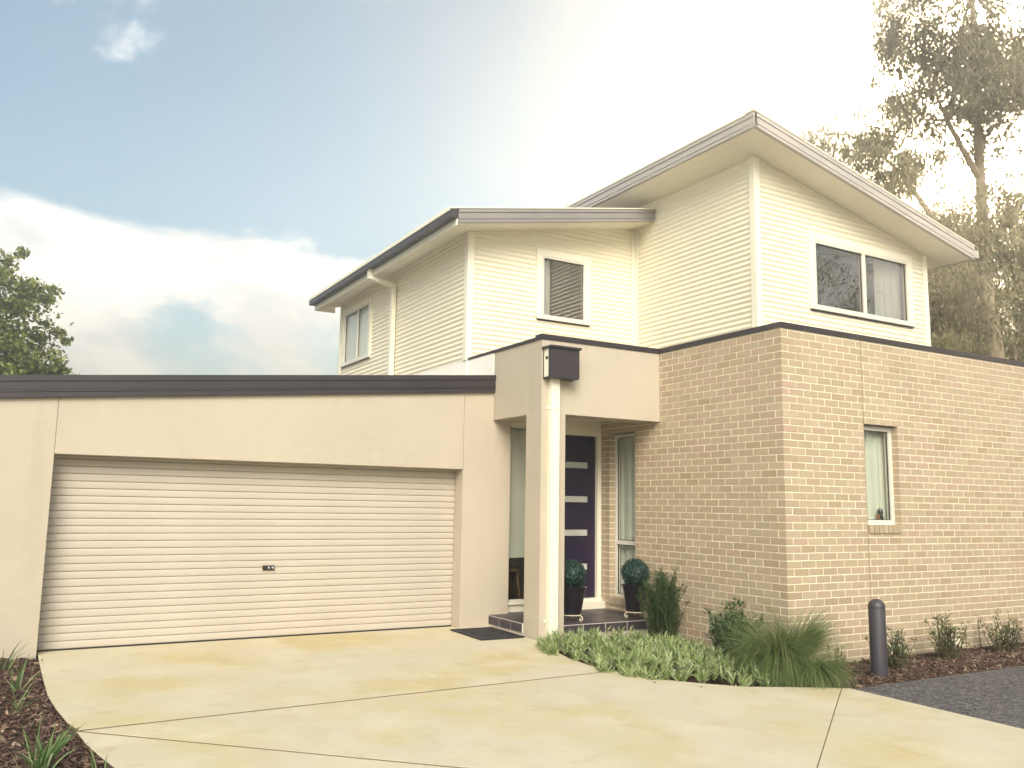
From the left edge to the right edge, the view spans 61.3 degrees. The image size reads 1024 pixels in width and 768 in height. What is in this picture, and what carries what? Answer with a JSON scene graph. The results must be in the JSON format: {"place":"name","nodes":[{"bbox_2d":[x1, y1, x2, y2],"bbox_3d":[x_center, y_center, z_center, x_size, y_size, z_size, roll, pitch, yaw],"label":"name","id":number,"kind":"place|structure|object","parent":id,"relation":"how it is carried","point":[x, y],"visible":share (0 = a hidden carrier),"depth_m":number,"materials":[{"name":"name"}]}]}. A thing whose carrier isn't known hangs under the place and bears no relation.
{"place":"outdoors","nodes":[
{"label":"outdoors","id":0,"kind":"place"},
{"bbox_2d":[0,653,113,767],"bbox_3d":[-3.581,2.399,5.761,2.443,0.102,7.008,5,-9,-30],"label":"mulch","id":1,"kind":"object","parent":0,"point":[37,708],"visible":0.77,"depth_m":6.40,"materials":[{"name":"brown wood"}]},
{"bbox_2d":[0,642,30,670],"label":"strappy plant","id":2,"kind":"object","parent":1,"relation":"on","point":[7,661],"visible":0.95,"depth_m":8.23,"materials":[{"name":"green plant"}]},
{"bbox_2d":[0,681,40,713],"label":"strappy plant","id":3,"kind":"object","parent":1,"relation":"on","point":[16,707],"visible":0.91,"depth_m":6.72,"materials":[{"name":"green plant"}]},
{"bbox_2d":[0,655,43,690],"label":"strappy plant","id":4,"kind":"object","parent":1,"relation":"on","point":[18,680],"visible":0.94,"depth_m":7.42,"materials":[{"name":"green plant"}]},
{"bbox_2d":[4,713,82,767],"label":"strappy plant","id":5,"kind":"object","parent":1,"relation":"on","point":[48,753],"visible":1,"depth_m":5.24,"materials":[{"name":"green plant"}]},
{"bbox_2d":[79,745,106,767],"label":"strappy plant","id":6,"kind":"object","parent":1,"relation":"on","point":[95,765],"visible":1,"depth_m":5.32,"materials":[{"name":"green plant"}]},
{"bbox_2d":[0,0,1023,374],"label":"sky","id":7,"kind":"structure","parent":0,"point":[189,174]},
{"bbox_2d":[37,626,1023,767],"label":"driveway","id":8,"kind":"structure","parent":0,"point":[440,697],"depth_m":6.79,"materials":[{"name":"beige concrete"}]},
{"bbox_2d":[450,627,524,640],"bbox_3d":[-0.322,3.158,10.945,0.600,0.019,0.900,5,-9,-28],"label":"door mat","id":9,"kind":"object","parent":8,"relation":"on","point":[485,633],"depth_m":10.90,"materials":[{"name":"black rubber"}]},
{"bbox_2d":[558,638,1023,688],"bbox_3d":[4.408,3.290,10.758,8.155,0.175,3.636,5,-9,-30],"label":"mulch","id":10,"kind":"object","parent":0,"point":[977,660],"visible":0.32,"depth_m":9.39,"materials":[{"name":"brown wood"}]},
{"bbox_2d":[535,625,785,686],"bbox_3d":[1.489,2.852,9.213,1.825,0.282,3.038,5,-9,-30],"label":"ground cover","id":11,"kind":"object","parent":10,"relation":"on","point":[652,655],"visible":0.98,"depth_m":8.96,"materials":[{"name":"green plant"}]},
{"bbox_2d":[633,566,691,641],"bbox_3d":[1.876,2.753,10.699,0.685,0.995,0.718,-2,-8,20],"label":"conifer shrub","id":12,"kind":"object","parent":10,"relation":"on","point":[661,606],"visible":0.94,"depth_m":10.61,"materials":[{"name":"green plant"}]},
{"bbox_2d":[702,597,765,656],"bbox_3d":[2.533,2.800,9.914,0.747,0.710,0.739,5,-9,-30],"label":"shrub","id":13,"kind":"object","parent":10,"relation":"on","point":[716,627],"visible":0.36,"depth_m":9.82,"materials":[{"name":"green plant"}]},
{"bbox_2d":[718,618,761,664],"bbox_3d":[2.457,2.820,9.444,0.530,0.538,0.514,9,-11,-44],"label":"shrub","id":14,"kind":"object","parent":10,"relation":"on","point":[732,640],"visible":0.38,"depth_m":9.35,"materials":[{"name":"green plant"}]},
{"bbox_2d":[695,594,865,690],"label":"tussock grass","id":15,"kind":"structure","parent":10,"relation":"on","point":[769,648],"depth_m":8.35,"materials":[{"name":"green plant"}]},
{"bbox_2d":[735,593,852,672],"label":"tussock grass","id":16,"kind":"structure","parent":10,"relation":"on","point":[819,629],"depth_m":8.84,"materials":[{"name":"green plant"}]},
{"bbox_2d":[772,635,867,690],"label":"tussock grass","id":17,"kind":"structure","parent":10,"relation":"on","point":[824,672],"depth_m":8.14,"materials":[{"name":"green plant"}]},
{"bbox_2d":[827,645,846,673],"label":"shrub","id":18,"kind":"object","parent":10,"relation":"on","point":[839,657],"visible":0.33,"depth_m":9.09,"materials":[{"name":"green plant"}]},
{"bbox_2d":[868,599,887,678],"bbox_3d":[3.747,2.649,8.840,0.170,0.883,0.170,5,-9,-30],"label":"bollard","id":19,"kind":"object","parent":10,"relation":"on","point":[877,637],"visible":0.88,"depth_m":8.79,"materials":[{"name":"metal"}]},
{"bbox_2d":[864,627,916,668],"bbox_3d":[4.253,2.944,9.584,0.517,0.489,0.556,3,-8,-14],"label":"shrub","id":20,"kind":"object","parent":10,"relation":"on","point":[899,657],"visible":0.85,"depth_m":9.52,"materials":[{"name":"green plant"}]},
{"bbox_2d":[924,610,971,659],"bbox_3d":[5.197,3.002,10.279,0.623,0.617,0.441,2,-8,-8],"label":"shrub","id":21,"kind":"object","parent":10,"relation":"on","point":[947,649],"visible":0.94,"depth_m":10.22,"materials":[{"name":"green plant"}]},
{"bbox_2d":[975,609,1022,651],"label":"shrub","id":22,"kind":"object","parent":10,"relation":"on","point":[1006,642],"visible":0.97,"depth_m":10.88,"materials":[{"name":"green plant"}]},
{"bbox_2d":[855,666,1023,728],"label":"asphalt road","id":23,"kind":"structure","parent":0,"point":[996,695],"depth_m":7.89,"materials":[{"name":"grey asphalt"}]},
{"label":"ground","id":24,"kind":"structure","parent":0,"visible":0},
{"bbox_2d":[0,246,79,374],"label":"leafy tree","id":25,"kind":"object","parent":24,"relation":"on","point":[17,357],"visible":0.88,"depth_m":15.46,"materials":[{"name":"green plant"}]},
{"bbox_2d":[0,108,1023,663],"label":"house","id":26,"kind":"structure","parent":24,"relation":"on","point":[714,368],"depth_m":11.22,"materials":[{"name":"brick"}]},
{"bbox_2d":[36,454,454,652],"bbox_3d":[-2.924,1.997,10.528,5.095,2.163,0.073,5,-9,-30],"label":"garage door","id":27,"kind":"structure","parent":26,"relation":"in","point":[139,551],"depth_m":10.32,"materials":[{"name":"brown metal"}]},
{"bbox_2d":[340,295,372,368],"bbox_3d":[-3.065,-0.986,17.093,0.116,1.240,1.620,5,-9,-30],"label":"window","id":28,"kind":"structure","parent":26,"relation":"in","point":[357,319],"depth_m":17.07,"materials":[{"name":"glass"}]},
{"bbox_2d":[509,558,520,598],"bbox_3d":[-0.065,2.682,12.528,0.400,0.917,0.415,5,-9,-30],"label":"chair","id":29,"kind":"object","parent":26,"relation":"in","point":[512,569],"visible":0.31,"depth_m":12.57,"materials":[{"name":"brown wood"}]},
{"bbox_2d":[508,425,525,612],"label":"sidelight window","id":30,"kind":"structure","parent":26,"relation":"in","point":[517,460],"depth_m":12.29,"materials":[{"name":"glass"}]},
{"bbox_2d":[535,248,590,326],"bbox_3d":[0.606,-1.339,14.168,1.443,1.750,0.955,5,-9,-30],"label":"window","id":31,"kind":"structure","parent":26,"relation":"in","point":[563,280],"depth_m":14.03,"materials":[{"name":"white metal"}]},
{"bbox_2d":[564,614,582,621],"bbox_3d":[0.748,3.010,11.136,0.311,0.083,0.309,5,-9,-30],"label":"plant stand","id":32,"kind":"object","parent":26,"relation":"on","point":[575,615],"visible":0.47,"depth_m":11.05,"materials":[{"name":"beige metal"}]},
{"bbox_2d":[564,559,586,614],"bbox_3d":[0.772,2.622,11.208,0.407,0.703,0.413,5,-9,-30],"label":"topiary","id":33,"kind":"object","parent":32,"relation":"on","point":[574,579],"visible":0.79,"depth_m":11.07,"materials":[{"name":"green plant"}]},
{"bbox_2d":[564,428,604,609],"bbox_3d":[0.853,1.945,12.562,1.080,2.589,0.230,5,-9,-30],"label":"front door","id":34,"kind":"structure","parent":26,"relation":"in","point":[583,448],"depth_m":12.73,"materials":[{"name":"paint"}]},
{"bbox_2d":[615,433,635,597],"bbox_3d":[1.719,1.854,12.493,0.139,2.500,0.805,5,-9,-29],"label":"window","id":35,"kind":"structure","parent":26,"relation":"in","point":[625,511],"depth_m":12.66,"materials":[{"name":"glass"}]},
{"bbox_2d":[624,611,646,617],"bbox_3d":[1.640,3.084,11.565,0.311,0.083,0.309,5,-9,-30],"label":"plant stand","id":36,"kind":"object","parent":26,"relation":"on","point":[634,613],"visible":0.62,"depth_m":11.51,"materials":[{"name":"beige metal"}]},
{"bbox_2d":[620,558,649,611],"bbox_3d":[1.664,2.697,11.637,0.407,0.703,0.413,5,-9,-30],"label":"topiary","id":37,"kind":"object","parent":36,"relation":"on","point":[634,573],"visible":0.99,"depth_m":11.52,"materials":[{"name":"green plant"}]},
{"bbox_2d":[807,232,915,327],"bbox_3d":[5.182,-1.373,13.653,2.790,1.775,0.955,5,-9,-30],"label":"window","id":38,"kind":"structure","parent":26,"relation":"in","point":[842,281],"depth_m":13.86,"materials":[{"name":"glass"}]},
{"bbox_2d":[864,425,894,524],"bbox_3d":[4.521,1.143,10.865,0.830,1.550,0.157,6,-9,-30],"label":"window","id":39,"kind":"structure","parent":26,"relation":"in","point":[878,443],"depth_m":10.96,"materials":[{"name":"glass"}]},
{"bbox_2d":[876,508,883,518],"bbox_3d":[4.617,1.652,10.864,0.270,0.175,0.089,5,-9,-30],"label":"ornament","id":40,"kind":"object","parent":26,"relation":"on","point":[879,513],"visible":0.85,"depth_m":10.84,"materials":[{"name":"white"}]},
{"bbox_2d":[800,0,1023,361],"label":"gum tree","id":41,"kind":"object","parent":24,"relation":"on","point":[974,75],"visible":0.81,"depth_m":18.54,"materials":[{"name":"green plant"}]},
{"bbox_2d":[928,219,998,355],"bbox_3d":[9.370,0.305,19.548,5.432,8.980,4.854,5,-9,-30],"label":"gum tree","id":42,"kind":"object","parent":24,"relation":"on","point":[941,342],"visible":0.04,"depth_m":17.12,"materials":[{"name":"green plant"}]},
{"bbox_2d":[974,207,1023,361],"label":"gum tree","id":43,"kind":"object","parent":24,"relation":"on","point":[1020,338],"visible":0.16,"depth_m":18.71,"materials":[{"name":"green plant"}]}
]}

